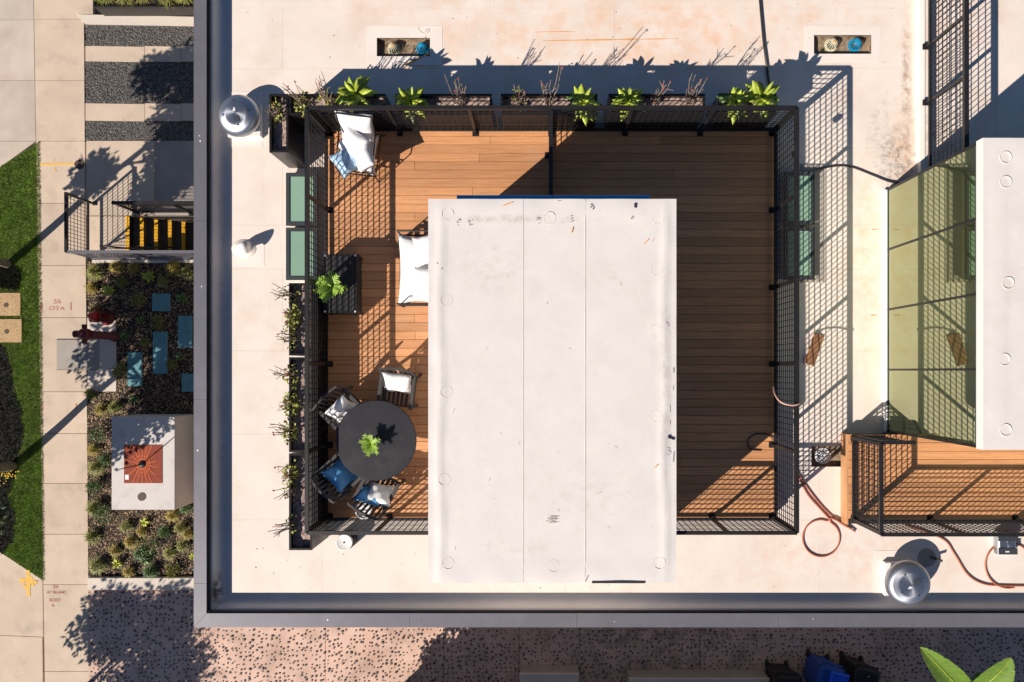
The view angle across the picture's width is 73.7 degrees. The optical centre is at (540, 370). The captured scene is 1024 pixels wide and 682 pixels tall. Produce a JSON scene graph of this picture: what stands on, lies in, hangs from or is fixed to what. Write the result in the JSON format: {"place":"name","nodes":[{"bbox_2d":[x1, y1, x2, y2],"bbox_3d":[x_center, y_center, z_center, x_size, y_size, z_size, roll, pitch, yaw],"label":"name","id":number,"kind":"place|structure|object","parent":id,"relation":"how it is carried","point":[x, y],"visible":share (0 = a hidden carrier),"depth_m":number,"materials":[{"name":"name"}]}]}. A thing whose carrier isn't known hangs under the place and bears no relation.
{"place":"outdoors","nodes":[
{"label":"outdoors","id":0,"kind":"place"},
{"bbox_2d":[0,462,18,535],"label":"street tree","id":1,"kind":"object","parent":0,"point":[8,466],"visible":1,"depth_m":14.59,"materials":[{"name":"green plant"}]},
{"bbox_2d":[0,142,43,579],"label":"lawn","id":2,"kind":"structure","parent":0,"point":[25,366],"depth_m":17.51,"materials":[{"name":"green plant"}]},
{"bbox_2d":[0,293,21,315],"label":"pavement hatch","id":3,"kind":"object","parent":2,"relation":"on","point":[6,303],"visible":1,"depth_m":17.47,"materials":[{"name":"concrete"}]},
{"bbox_2d":[0,319,22,341],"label":"pavement hatch","id":4,"kind":"object","parent":2,"relation":"on","point":[8,333],"visible":1,"depth_m":17.47,"materials":[{"name":"concrete"}]},
{"bbox_2d":[0,345,23,553],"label":"soil bed","id":5,"kind":"object","parent":2,"relation":"on","point":[7,432],"visible":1,"depth_m":17.50,"materials":[{"name":"brown soil"}]},
{"bbox_2d":[0,265,23,554],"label":"ground cover","id":6,"kind":"object","parent":5,"relation":"on","point":[9,278],"visible":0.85,"depth_m":17.46,"materials":[{"name":"green plant"}]},
{"bbox_2d":[0,0,44,681],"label":"driveway","id":7,"kind":"structure","parent":0,"point":[21,636],"depth_m":17.50,"materials":[{"name":"concrete"}]},
{"bbox_2d":[34,0,116,681],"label":"sidewalk","id":8,"kind":"structure","parent":0,"point":[60,61],"depth_m":17.50,"materials":[{"name":"concrete"}]},
{"bbox_2d":[56,339,99,369],"bbox_3d":[-11.849,-0.415,17.491,1.126,0.015,0.790,0,90,0],"label":"vault lid","id":9,"kind":"object","parent":8,"relation":"on","point":[74,354],"visible":0.98,"depth_m":17.49,"materials":[{"name":"grey concrete"}]},
{"bbox_2d":[72,324,119,343],"bbox_3d":[-10.970,-0.882,16.865,0.400,1.270,0.468,0,90,0],"label":"standpipe","id":10,"kind":"object","parent":8,"relation":"on","point":[84,334],"visible":0.98,"depth_m":16.49,"materials":[{"name":"red metal"}]},
{"bbox_2d":[85,61,193,103],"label":"gravel","id":11,"kind":"structure","parent":0,"point":[134,75],"depth_m":17.51,"materials":[{"name":"grey gravel"}]},
{"bbox_2d":[85,24,193,46],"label":"gravel","id":12,"kind":"structure","parent":0,"point":[186,38],"depth_m":17.51,"materials":[{"name":"grey gravel"}]},
{"bbox_2d":[85,121,193,140],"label":"gravel","id":13,"kind":"structure","parent":0,"point":[148,128],"depth_m":17.51,"materials":[{"name":"grey gravel"}]},
{"bbox_2d":[86,141,193,249],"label":"entry walk","id":14,"kind":"structure","parent":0,"point":[139,170],"depth_m":17.50,"materials":[{"name":"concrete"}]},
{"bbox_2d":[64,192,96,259],"bbox_3d":[-11.440,-3.594,16.992,0.130,1.024,1.494,0,90,0],"label":"railing","id":15,"kind":"object","parent":14,"relation":"on","point":[66,219],"visible":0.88,"depth_m":16.72,"materials":[{"name":"black metal"}]},
{"bbox_2d":[111,201,193,215],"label":"railing","id":16,"kind":"object","parent":14,"relation":"on","point":[177,204],"visible":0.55,"depth_m":16.79,"materials":[{"name":"black metal"}]},
{"bbox_2d":[88,8,193,261],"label":"ground","id":17,"kind":"structure","parent":0,"point":[97,12],"depth_m":17.62,"materials":[{"name":"grey concrete"}]},
{"bbox_2d":[76,0,193,121],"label":"concrete band","id":18,"kind":"object","parent":17,"relation":"on","point":[155,112],"visible":0.78,"depth_m":17.50,"materials":[{"name":"beige concrete"}]},
{"bbox_2d":[93,0,193,16],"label":"long planter","id":19,"kind":"object","parent":18,"relation":"on","point":[150,8],"visible":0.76,"depth_m":17.13,"materials":[{"name":"metal"}]},
{"bbox_2d":[88,576,193,589],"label":"garden curb","id":20,"kind":"structure","parent":17,"relation":"on","point":[136,583],"depth_m":17.40,"materials":[{"name":"concrete"}]},
{"bbox_2d":[92,260,193,262],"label":"stair curb","id":21,"kind":"structure","parent":17,"relation":"on","point":[143,261],"depth_m":17.46,"materials":[{"name":"concrete"}]},
{"bbox_2d":[66,250,193,259],"bbox_3d":[-9.385,-2.907,16.992,4.170,1.024,0.130,0,90,0],"label":"railing","id":22,"kind":"object","parent":21,"relation":"on","point":[137,253],"visible":0.64,"depth_m":16.53,"materials":[{"name":"metal"}]},
{"bbox_2d":[126,215,193,249],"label":"stairs","id":23,"kind":"structure","parent":17,"relation":"on","point":[175,232],"depth_m":17.83,"materials":[{"name":"metal"}]},
{"bbox_2d":[88,262,196,575],"bbox_3d":[-9.802,1.260,17.558,3.644,0.085,8.106,0,90,0],"label":"garden bed","id":24,"kind":"object","parent":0,"point":[172,378],"visible":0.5,"depth_m":17.52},
{"bbox_2d":[87,555,109,575],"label":"grass tuft","id":25,"kind":"object","parent":24,"relation":"on","point":[97,564],"visible":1,"depth_m":17.34,"materials":[{"name":"green plant"}]},
{"bbox_2d":[88,309,114,324],"bbox_3d":[-11.109,-1.359,17.145,0.401,0.710,0.390,0,90,0],"label":"fire hydrant","id":26,"kind":"object","parent":24,"relation":"on","point":[103,317],"visible":1,"depth_m":17.08,"materials":[{"name":"red metal"}]},
{"bbox_2d":[128,352,142,385],"bbox_3d":[-10.399,-0.047,17.503,0.367,0.055,0.870,0,90,0],"label":"stepping stone","id":27,"kind":"object","parent":24,"relation":"on","point":[135,366],"visible":1,"depth_m":17.48,"materials":[{"name":"blue stone"}]},
{"bbox_2d":[86,261,193,576],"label":"wood chips","id":28,"kind":"object","parent":24,"relation":"on","point":[105,490],"visible":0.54,"depth_m":17.50,"materials":[{"name":"brown wood"}]},
{"bbox_2d":[112,414,193,509],"bbox_3d":[-9.603,2.232,17.000,1.525,1.061,2.247,0,90,0],"label":"utility vault","id":29,"kind":"object","parent":24,"relation":"on","point":[161,446],"visible":0.98,"depth_m":16.49,"materials":[{"name":"paint"}]},
{"bbox_2d":[153,332,167,373],"bbox_3d":[-9.749,-0.467,17.503,0.367,0.055,1.080,0,90,0],"label":"stepping stone","id":30,"kind":"object","parent":24,"relation":"on","point":[159,360],"visible":1,"depth_m":17.48,"materials":[{"name":"blue stone"}]},
{"bbox_2d":[152,294,170,310],"bbox_3d":[-9.722,-1.757,17.503,0.462,0.055,0.451,0,90,0],"label":"stepping stone","id":31,"kind":"object","parent":24,"relation":"on","point":[161,302],"visible":1,"depth_m":17.48,"materials":[{"name":"blue stone"}]},
{"bbox_2d":[178,316,192,347],"bbox_3d":[-9.109,-1.007,17.503,0.367,0.055,0.818,0,90,0],"label":"stepping stone","id":32,"kind":"object","parent":24,"relation":"on","point":[185,331],"visible":1,"depth_m":17.48,"materials":[{"name":"blue stone"}]},
{"bbox_2d":[182,374,193,391],"bbox_3d":[-8.899,0.304,17.503,0.598,0.055,0.462,0,90,0],"label":"stepping stone","id":33,"kind":"object","parent":24,"relation":"on","point":[187,382],"visible":0.59,"depth_m":17.48,"materials":[{"name":"blue stone"}]},
{"bbox_2d":[519,664,578,681],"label":"wall","id":34,"kind":"structure","parent":0,"point":[548,673],"depth_m":16.96,"materials":[{"name":"grey concrete"}]},
{"bbox_2d":[87,590,1023,681],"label":"pebble paving","id":35,"kind":"structure","parent":0,"point":[146,636],"depth_m":17.50,"materials":[{"name":"beige gravel"}]},
{"bbox_2d":[194,0,1023,626],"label":"building","id":36,"kind":"structure","parent":35,"relation":"on","point":[862,108],"depth_m":12.42,"materials":[{"name":"concrete"}]},
{"bbox_2d":[218,94,262,137],"bbox_3d":[-5.351,-4.529,12.186,0.750,0.460,0.750,0,90,0],"label":"exhaust fan","id":37,"kind":"object","parent":36,"relation":"on","point":[240,116],"visible":1,"depth_m":12.00,"materials":[{"name":"white paint"}]},
{"bbox_2d":[231,239,256,257],"bbox_3d":[-5.396,-2.225,12.234,0.459,0.364,0.340,0,90,0],"label":"vent flashing","id":38,"kind":"object","parent":36,"relation":"on","point":[243,248],"visible":1,"depth_m":12.39,"materials":[{"name":"white paint"}]},
{"bbox_2d":[269,94,304,167],"bbox_3d":[-4.412,-4.175,11.950,0.318,0.900,0.988,0,90,0],"label":"planter box","id":39,"kind":"object","parent":36,"relation":"on","point":[287,141],"visible":0.91,"depth_m":11.63,"materials":[{"name":"metal"}]},
{"bbox_2d":[286,173,318,225],"bbox_3d":[-4.289,-3.083,12.333,0.566,0.166,0.948,0,90,0],"label":"skylight","id":40,"kind":"object","parent":36,"relation":"on","point":[295,199],"visible":0.75,"depth_m":12.27,"materials":[{"name":"green glass"}]},
{"bbox_2d":[286,228,318,279],"bbox_3d":[-4.289,-2.102,12.333,0.566,0.166,0.941,0,90,0],"label":"skylight","id":41,"kind":"object","parent":36,"relation":"on","point":[295,253],"visible":0.75,"depth_m":12.27,"materials":[{"name":"green glass"}]},
{"bbox_2d":[289,357,323,451],"bbox_3d":[-4.044,0.569,11.950,0.393,0.900,1.602,0,90,0],"label":"planter box","id":42,"kind":"object","parent":36,"relation":"on","point":[298,419],"visible":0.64,"depth_m":11.62,"materials":[{"name":"metal"}]},
{"bbox_2d":[268,417,298,444],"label":"stem plant","id":43,"kind":"object","parent":42,"relation":"in","point":[287,431],"visible":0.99,"depth_m":11.48,"materials":[{"name":"green plant"}]},
{"bbox_2d":[277,391,300,416],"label":"stem plant","id":44,"kind":"object","parent":42,"relation":"in","point":[286,401],"visible":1,"depth_m":11.48,"materials":[{"name":"green plant"}]},
{"bbox_2d":[289,283,323,355],"bbox_3d":[-4.044,-0.869,11.950,0.393,0.900,1.222,0,90,0],"label":"planter box","id":45,"kind":"object","parent":36,"relation":"on","point":[299,350],"visible":0.56,"depth_m":11.63,"materials":[{"name":"metal"}]},
{"bbox_2d":[282,301,301,330],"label":"stem plant","id":46,"kind":"object","parent":45,"relation":"in","point":[294,319],"visible":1,"depth_m":11.48,"materials":[{"name":"green plant"}]},
{"bbox_2d":[289,448,328,549],"bbox_3d":[-4.044,2.204,11.950,0.393,0.900,1.630,0,90,0],"label":"planter box","id":47,"kind":"object","parent":36,"relation":"on","point":[299,539],"visible":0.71,"depth_m":11.62,"materials":[{"name":"metal"}]},
{"bbox_2d":[289,94,396,132],"bbox_3d":[-3.426,-4.490,11.950,1.630,0.900,0.357,0,90,0],"label":"planter box","id":48,"kind":"object","parent":36,"relation":"on","point":[375,99],"visible":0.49,"depth_m":11.62,"materials":[{"name":"metal"}]},
{"bbox_2d":[281,80,309,116],"bbox_3d":[-4.058,-4.516,11.319,0.345,0.682,0.499,0,90,0],"label":"stem plant","id":49,"kind":"object","parent":48,"relation":"on","point":[304,100],"visible":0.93,"depth_m":11.47,"materials":[{"name":"green plant"}]},
{"bbox_2d":[335,76,377,111],"bbox_3d":[-3.118,-4.622,11.431,0.758,0.497,0.657,-26,90,0],"label":"agave plant","id":50,"kind":"object","parent":48,"relation":"in","point":[357,91],"visible":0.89,"depth_m":11.38,"materials":[{"name":"green plant"}]},
{"bbox_2d":[336,530,357,550],"bbox_3d":[-3.491,3.047,12.261,0.320,0.310,0.320,0,90,0],"label":"round vent","id":51,"kind":"object","parent":36,"relation":"on","point":[345,542],"visible":0.89,"depth_m":12.12,"materials":[{"name":"white paint"}]},
{"bbox_2d":[395,94,494,126],"bbox_3d":[-1.639,-4.490,11.950,1.630,0.900,0.357,0,90,0],"label":"planter box","id":52,"kind":"object","parent":36,"relation":"on","point":[449,99],"visible":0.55,"depth_m":11.62,"materials":[{"name":"metal"}]},
{"bbox_2d":[393,87,428,122],"bbox_3d":[-2.164,-4.483,11.418,0.615,0.525,0.575,-18,90,0],"label":"agave plant","id":53,"kind":"object","parent":52,"relation":"in","point":[408,97],"visible":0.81,"depth_m":11.38,"materials":[{"name":"green plant"}]},
{"bbox_2d":[501,94,596,126],"bbox_3d":[0.141,-4.490,11.950,1.630,0.900,0.357,0,90,0],"label":"planter box","id":54,"kind":"object","parent":36,"relation":"on","point":[538,99],"visible":0.48,"depth_m":11.62,"materials":[{"name":"metal"}]},
{"bbox_2d":[566,84,602,125],"bbox_3d":[0.723,-4.479,11.469,0.548,0.422,0.641,-42,90,0],"label":"agave plant","id":55,"kind":"object","parent":54,"relation":"in","point":[580,95],"visible":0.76,"depth_m":11.39,"materials":[{"name":"green plant"}]},
{"bbox_2d":[328,131,773,517],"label":"wooden deck","id":56,"kind":"structure","parent":36,"relation":"on","point":[718,186],"depth_m":12.10,"materials":[{"name":"brown wood"}]},
{"bbox_2d":[305,107,332,532],"bbox_3d":[-3.741,-0.819,11.552,0.125,1.104,6.903,0,90,0],"label":"railing","id":57,"kind":"object","parent":56,"relation":"on","point":[326,364],"visible":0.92,"depth_m":11.33,"materials":[{"name":"black metal"}]},
{"bbox_2d":[310,452,361,503],"bbox_3d":[-3.404,1.772,11.669,0.673,0.868,0.614,-43,90,0],"label":"dining chair","id":58,"kind":"object","parent":56,"relation":"on","point":[330,463],"visible":0.56,"depth_m":11.47,"materials":[{"name":"brown wood"}]},
{"bbox_2d":[321,458,357,493],"bbox_3d":[-3.391,1.760,11.552,0.365,0.301,0.483,-43,90,0],"label":"pillow","id":59,"kind":"object","parent":58,"relation":"on","point":[339,475],"visible":0.9,"depth_m":11.47,"materials":[{"name":"blue fabric"}]},
{"bbox_2d":[311,385,361,431],"bbox_3d":[-3.363,0.657,11.669,0.614,0.868,0.672,-45,90,0],"label":"dining chair","id":60,"kind":"object","parent":56,"relation":"on","point":[351,395],"visible":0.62,"depth_m":11.47,"materials":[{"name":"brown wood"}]},
{"bbox_2d":[323,395,355,422],"bbox_3d":[-3.372,0.648,11.542,0.307,0.324,0.450,45,90,0],"label":"pillow","id":61,"kind":"object","parent":60,"relation":"on","point":[340,408],"visible":0.87,"depth_m":11.43,"materials":[{"name":"white fabric"}]},
{"bbox_2d":[324,254,362,314],"bbox_3d":[-3.438,-1.498,11.891,0.574,0.418,1.013,0,90,0],"label":"table","id":62,"kind":"object","parent":56,"relation":"on","point":[347,268],"visible":0.94,"depth_m":11.70,"materials":[{"name":"metal"}]},
{"bbox_2d":[312,269,346,302],"bbox_3d":[-3.502,-1.404,11.444,0.518,0.489,0.499,-36,90,0],"label":"potted fern","id":63,"kind":"object","parent":62,"relation":"on","point":[330,286],"visible":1,"depth_m":11.29,"materials":[{"name":"green plant"}]},
{"bbox_2d":[334,111,384,182],"bbox_3d":[-3.118,-3.815,11.634,0.644,0.940,0.906,7,90,0],"label":"lounge chair","id":64,"kind":"object","parent":56,"relation":"on","point":[362,124],"visible":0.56,"depth_m":11.38,"materials":[{"name":"white fabric"}]},
{"bbox_2d":[328,149,356,178],"bbox_3d":[-3.284,-3.573,11.578,0.472,0.250,0.413,-35,90,0],"label":"pillow","id":65,"kind":"object","parent":64,"relation":"on","point":[344,161],"visible":0.83,"depth_m":11.51,"materials":[{"name":"blue fabric"}]},
{"bbox_2d":[338,126,370,159],"bbox_3d":[-3.144,-3.822,11.476,0.516,0.329,0.411,35,90,0],"label":"pillow","id":66,"kind":"object","parent":64,"relation":"on","point":[353,142],"visible":0.95,"depth_m":11.37,"materials":[{"name":"white fabric"}]},
{"bbox_2d":[356,143,374,172],"bbox_3d":[-2.983,-3.613,11.537,0.332,0.303,0.429,-15,90,0],"label":"pillow","id":67,"kind":"object","parent":64,"relation":"on","point":[365,160],"visible":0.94,"depth_m":11.43,"materials":[{"name":"white fabric"}]},
{"bbox_2d":[306,513,427,534],"bbox_3d":[-2.697,2.580,11.552,2.194,1.104,0.125,0,90,0],"label":"railing","id":68,"kind":"object","parent":56,"relation":"on","point":[376,531],"visible":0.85,"depth_m":11.36,"materials":[{"name":"black metal"}]},
{"bbox_2d":[336,400,416,480],"bbox_3d":[-2.740,1.159,11.729,1.340,0.739,1.340,0,90,0],"label":"round table","id":69,"kind":"object","parent":56,"relation":"on","point":[390,426],"visible":0.94,"depth_m":11.36,"materials":[{"name":"black wood"}]},
{"bbox_2d":[358,433,379,455],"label":"potted fern","id":70,"kind":"object","parent":69,"relation":"on","point":[369,444],"visible":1,"depth_m":11.17,"materials":[{"name":"green plant"}]},
{"bbox_2d":[347,478,405,520],"bbox_3d":[-2.792,2.071,11.669,0.614,0.868,0.672,28,90,0],"label":"dining chair","id":71,"kind":"object","parent":56,"relation":"on","point":[365,482],"visible":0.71,"depth_m":11.47,"materials":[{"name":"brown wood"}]},
{"bbox_2d":[363,481,394,506],"bbox_3d":[-2.718,2.083,11.528,0.454,0.303,0.323,10,90,0],"label":"pillow","id":72,"kind":"object","parent":71,"relation":"on","point":[381,493],"visible":0.97,"depth_m":11.46,"materials":[{"name":"white fabric"}]},
{"bbox_2d":[377,367,421,409],"bbox_3d":[-2.424,0.284,11.669,0.614,0.868,0.672,7,90,0],"label":"dining chair","id":73,"kind":"object","parent":56,"relation":"on","point":[414,378],"visible":0.74,"depth_m":11.50,"materials":[{"name":"brown wood"}]},
{"bbox_2d":[382,372,410,392],"bbox_3d":[-2.414,0.202,11.521,0.504,0.348,0.333,7,90,0],"label":"pillow","id":74,"kind":"object","parent":73,"relation":"on","point":[399,382],"visible":0.98,"depth_m":11.41,"materials":[{"name":"white fabric"}]},
{"bbox_2d":[397,230,427,307],"bbox_3d":[-2.024,-1.751,11.674,0.869,0.852,1.257,0,90,0],"label":"outdoor sofa","id":75,"kind":"object","parent":56,"relation":"on","point":[408,262],"visible":0.32,"depth_m":11.69,"materials":[{"name":"white fabric"}]},
{"bbox_2d":[411,235,427,267],"bbox_3d":[-1.925,-2.050,11.519,0.465,0.264,0.536,-10,90,0],"label":"pillow","id":76,"kind":"object","parent":75,"relation":"on","point":[420,243],"visible":0.58,"depth_m":11.48,"materials":[{"name":"white fabric"}]},
{"bbox_2d":[412,267,427,297],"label":"pillow","id":77,"kind":"object","parent":75,"relation":"on","point":[420,288],"visible":0.62,"depth_m":11.48,"materials":[{"name":"white fabric"}]},
{"bbox_2d":[545,110,552,194],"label":"railing","id":78,"kind":"object","parent":56,"relation":"on","point":[549,155],"visible":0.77,"depth_m":11.00,"materials":[{"name":"black metal"}]},
{"bbox_2d":[306,105,796,136],"bbox_3d":[0.181,-4.218,11.552,7.951,1.104,0.125,0,90,0],"label":"railing","id":79,"kind":"object","parent":56,"relation":"on","point":[625,129],"visible":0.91,"depth_m":11.44,"materials":[{"name":"black metal"}]},
{"bbox_2d":[428,199,675,582],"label":"stair house","id":80,"kind":"structure","parent":56,"relation":"on","point":[551,390],"depth_m":9.70,"materials":[{"name":"paint"}]},
{"bbox_2d":[457,195,649,198],"bbox_3d":[0.186,-2.502,9.955,2.813,0.070,0.109,0,90,0],"label":"door awning","id":81,"kind":"object","parent":80,"relation":"attached to","point":[551,196],"depth_m":9.92,"materials":[{"name":"blue metal"}]},
{"bbox_2d":[676,513,796,534],"bbox_3d":[3.043,2.580,11.552,2.227,1.104,0.125,0,90,0],"label":"railing","id":82,"kind":"object","parent":56,"relation":"on","point":[725,530],"visible":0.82,"depth_m":11.38,"materials":[{"name":"black metal"}]},
{"bbox_2d":[769,107,798,532],"bbox_3d":[4.104,-0.819,11.552,0.125,1.104,6.903,0,90,0],"label":"railing","id":83,"kind":"object","parent":56,"relation":"on","point":[775,364],"visible":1,"depth_m":11.43,"materials":[{"name":"black metal"}]},
{"bbox_2d":[604,94,704,126],"bbox_3d":[1.956,-4.490,11.950,1.630,0.900,0.357,0,90,0],"label":"planter box","id":84,"kind":"object","parent":36,"relation":"on","point":[670,99],"visible":0.44,"depth_m":11.62,"materials":[{"name":"metal"}]},
{"bbox_2d":[611,88,645,121],"bbox_3d":[1.456,-4.511,11.447,0.666,0.466,0.575,0,90,0],"label":"agave plant","id":85,"kind":"object","parent":84,"relation":"in","point":[629,96],"visible":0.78,"depth_m":11.40,"materials":[{"name":"green plant"}]},
{"bbox_2d":[706,94,775,126],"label":"planter box","id":86,"kind":"object","parent":36,"relation":"on","point":[716,101],"visible":0.3,"depth_m":11.67,"materials":[{"name":"metal"}]},
{"bbox_2d":[716,87,747,123],"bbox_3d":[3.256,-4.471,11.464,0.571,0.431,0.578,-21,90,0],"label":"agave plant","id":87,"kind":"object","parent":86,"relation":"in","point":[737,96],"visible":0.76,"depth_m":11.40,"materials":[{"name":"green plant"}]},
{"bbox_2d":[745,80,779,118],"bbox_3d":[3.715,-4.543,11.437,0.676,0.485,0.596,0,90,0],"label":"agave plant","id":88,"kind":"object","parent":86,"relation":"in","point":[758,93],"visible":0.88,"depth_m":11.37,"materials":[{"name":"green plant"}]},
{"bbox_2d":[784,172,814,225],"bbox_3d":[4.649,-3.098,12.333,0.537,0.166,0.948,0,90,0],"label":"skylight","id":89,"kind":"object","parent":36,"relation":"on","point":[806,198],"visible":0.69,"depth_m":12.27,"materials":[{"name":"green glass"}]},
{"bbox_2d":[784,227,814,279],"bbox_3d":[4.649,-2.110,12.333,0.537,0.166,0.941,0,90,0],"label":"skylight","id":90,"kind":"object","parent":36,"relation":"on","point":[806,253],"visible":0.74,"depth_m":12.27,"materials":[{"name":"green glass"}]},
{"bbox_2d":[804,333,823,365],"bbox_3d":[4.965,-0.391,12.405,0.199,0.103,0.580,19,90,0],"label":"wood board","id":91,"kind":"object","parent":36,"relation":"on","point":[814,349],"visible":1,"depth_m":12.38,"materials":[{"name":"brown wood"}]},
{"bbox_2d":[814,448,830,463],"bbox_3d":[5.173,1.560,12.511,0.299,0.040,0.299,0,90,0],"label":"drain strainer","id":92,"kind":"object","parent":36,"relation":"in","point":[822,455],"visible":1,"depth_m":12.52,"materials":[{"name":"silver metal"}]},
{"bbox_2d":[799,477,855,556],"bbox_3d":[4.877,2.685,12.384,0.882,0.065,1.508,-45,90,0],"label":"garden hose","id":93,"kind":"object","parent":36,"relation":"on","point":[824,513],"visible":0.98,"depth_m":12.39,"materials":[{"name":"rubber"}]},
{"bbox_2d":[882,560,930,604],"bbox_3d":[6.512,3.757,12.186,0.800,0.460,0.800,0,90,0],"label":"exhaust fan","id":94,"kind":"object","parent":36,"relation":"on","point":[906,582],"visible":1,"depth_m":12.00,"materials":[{"name":"white paint"}]},
{"bbox_2d":[917,548,942,566],"bbox_3d":[7.020,3.398,12.330,0.337,0.172,0.337,-38,90,0],"label":"pipe vent","id":95,"kind":"object","parent":36,"relation":"on","point":[926,557],"visible":0.98,"depth_m":12.40,"materials":[{"name":"grey metal"}]},
{"bbox_2d":[841,433,1023,524],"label":"wooden deck","id":96,"kind":"structure","parent":36,"relation":"on","point":[937,480],"depth_m":12.15,"materials":[{"name":"brown wood"}]},
{"bbox_2d":[850,435,883,534],"bbox_3d":[5.569,1.911,11.617,0.125,1.074,1.536,0,90,0],"label":"railing","id":97,"kind":"object","parent":96,"relation":"on","point":[880,531],"visible":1,"depth_m":11.48,"materials":[{"name":"black metal"}]},
{"bbox_2d":[851,435,915,443],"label":"railing","id":98,"kind":"object","parent":96,"relation":"on","point":[883,439],"visible":0.96,"depth_m":11.49,"materials":[{"name":"black metal"}]},
{"bbox_2d":[851,515,1023,536],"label":"railing","id":99,"kind":"object","parent":96,"relation":"on","point":[955,531],"visible":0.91,"depth_m":11.49,"materials":[{"name":"black metal"}]},
{"bbox_2d":[922,0,968,166],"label":"railing","id":100,"kind":"object","parent":36,"relation":"on","point":[964,19],"visible":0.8,"depth_m":11.58,"materials":[{"name":"black metal"}]},
{"bbox_2d":[994,537,1017,554],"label":"junction box","id":101,"kind":"object","parent":36,"relation":"on","point":[1004,545],"visible":0.83,"depth_m":12.26,"materials":[{"name":"metal"}]},
{"bbox_2d":[626,669,769,681],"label":"wall","id":102,"kind":"structure","parent":35,"relation":"on","point":[697,675],"depth_m":17.14,"materials":[{"name":"grey concrete"}]},
{"bbox_2d":[765,659,801,681],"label":"wheelie bin","id":103,"kind":"object","parent":35,"relation":"on","point":[778,672],"visible":1,"depth_m":16.82,"materials":[{"name":"black plastic"}]},
{"bbox_2d":[802,649,845,681],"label":"wheelie bin","id":104,"kind":"object","parent":35,"relation":"on","point":[817,668],"visible":0.91,"depth_m":16.79,"materials":[{"name":"blue plastic"}]},
{"bbox_2d":[839,651,880,681],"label":"wheelie bin","id":105,"kind":"object","parent":35,"relation":"on","point":[858,669],"visible":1,"depth_m":16.54,"materials":[{"name":"black plastic"}]},
{"bbox_2d":[920,647,1014,681],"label":"banana plant","id":106,"kind":"object","parent":35,"relation":"on","point":[941,668],"visible":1,"depth_m":13.86,"materials":[{"name":"green plant"}]},
{"bbox_2d":[883,138,1023,449],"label":"glass stair tower","id":107,"kind":"structure","parent":0,"point":[953,298],"depth_m":10.25,"materials":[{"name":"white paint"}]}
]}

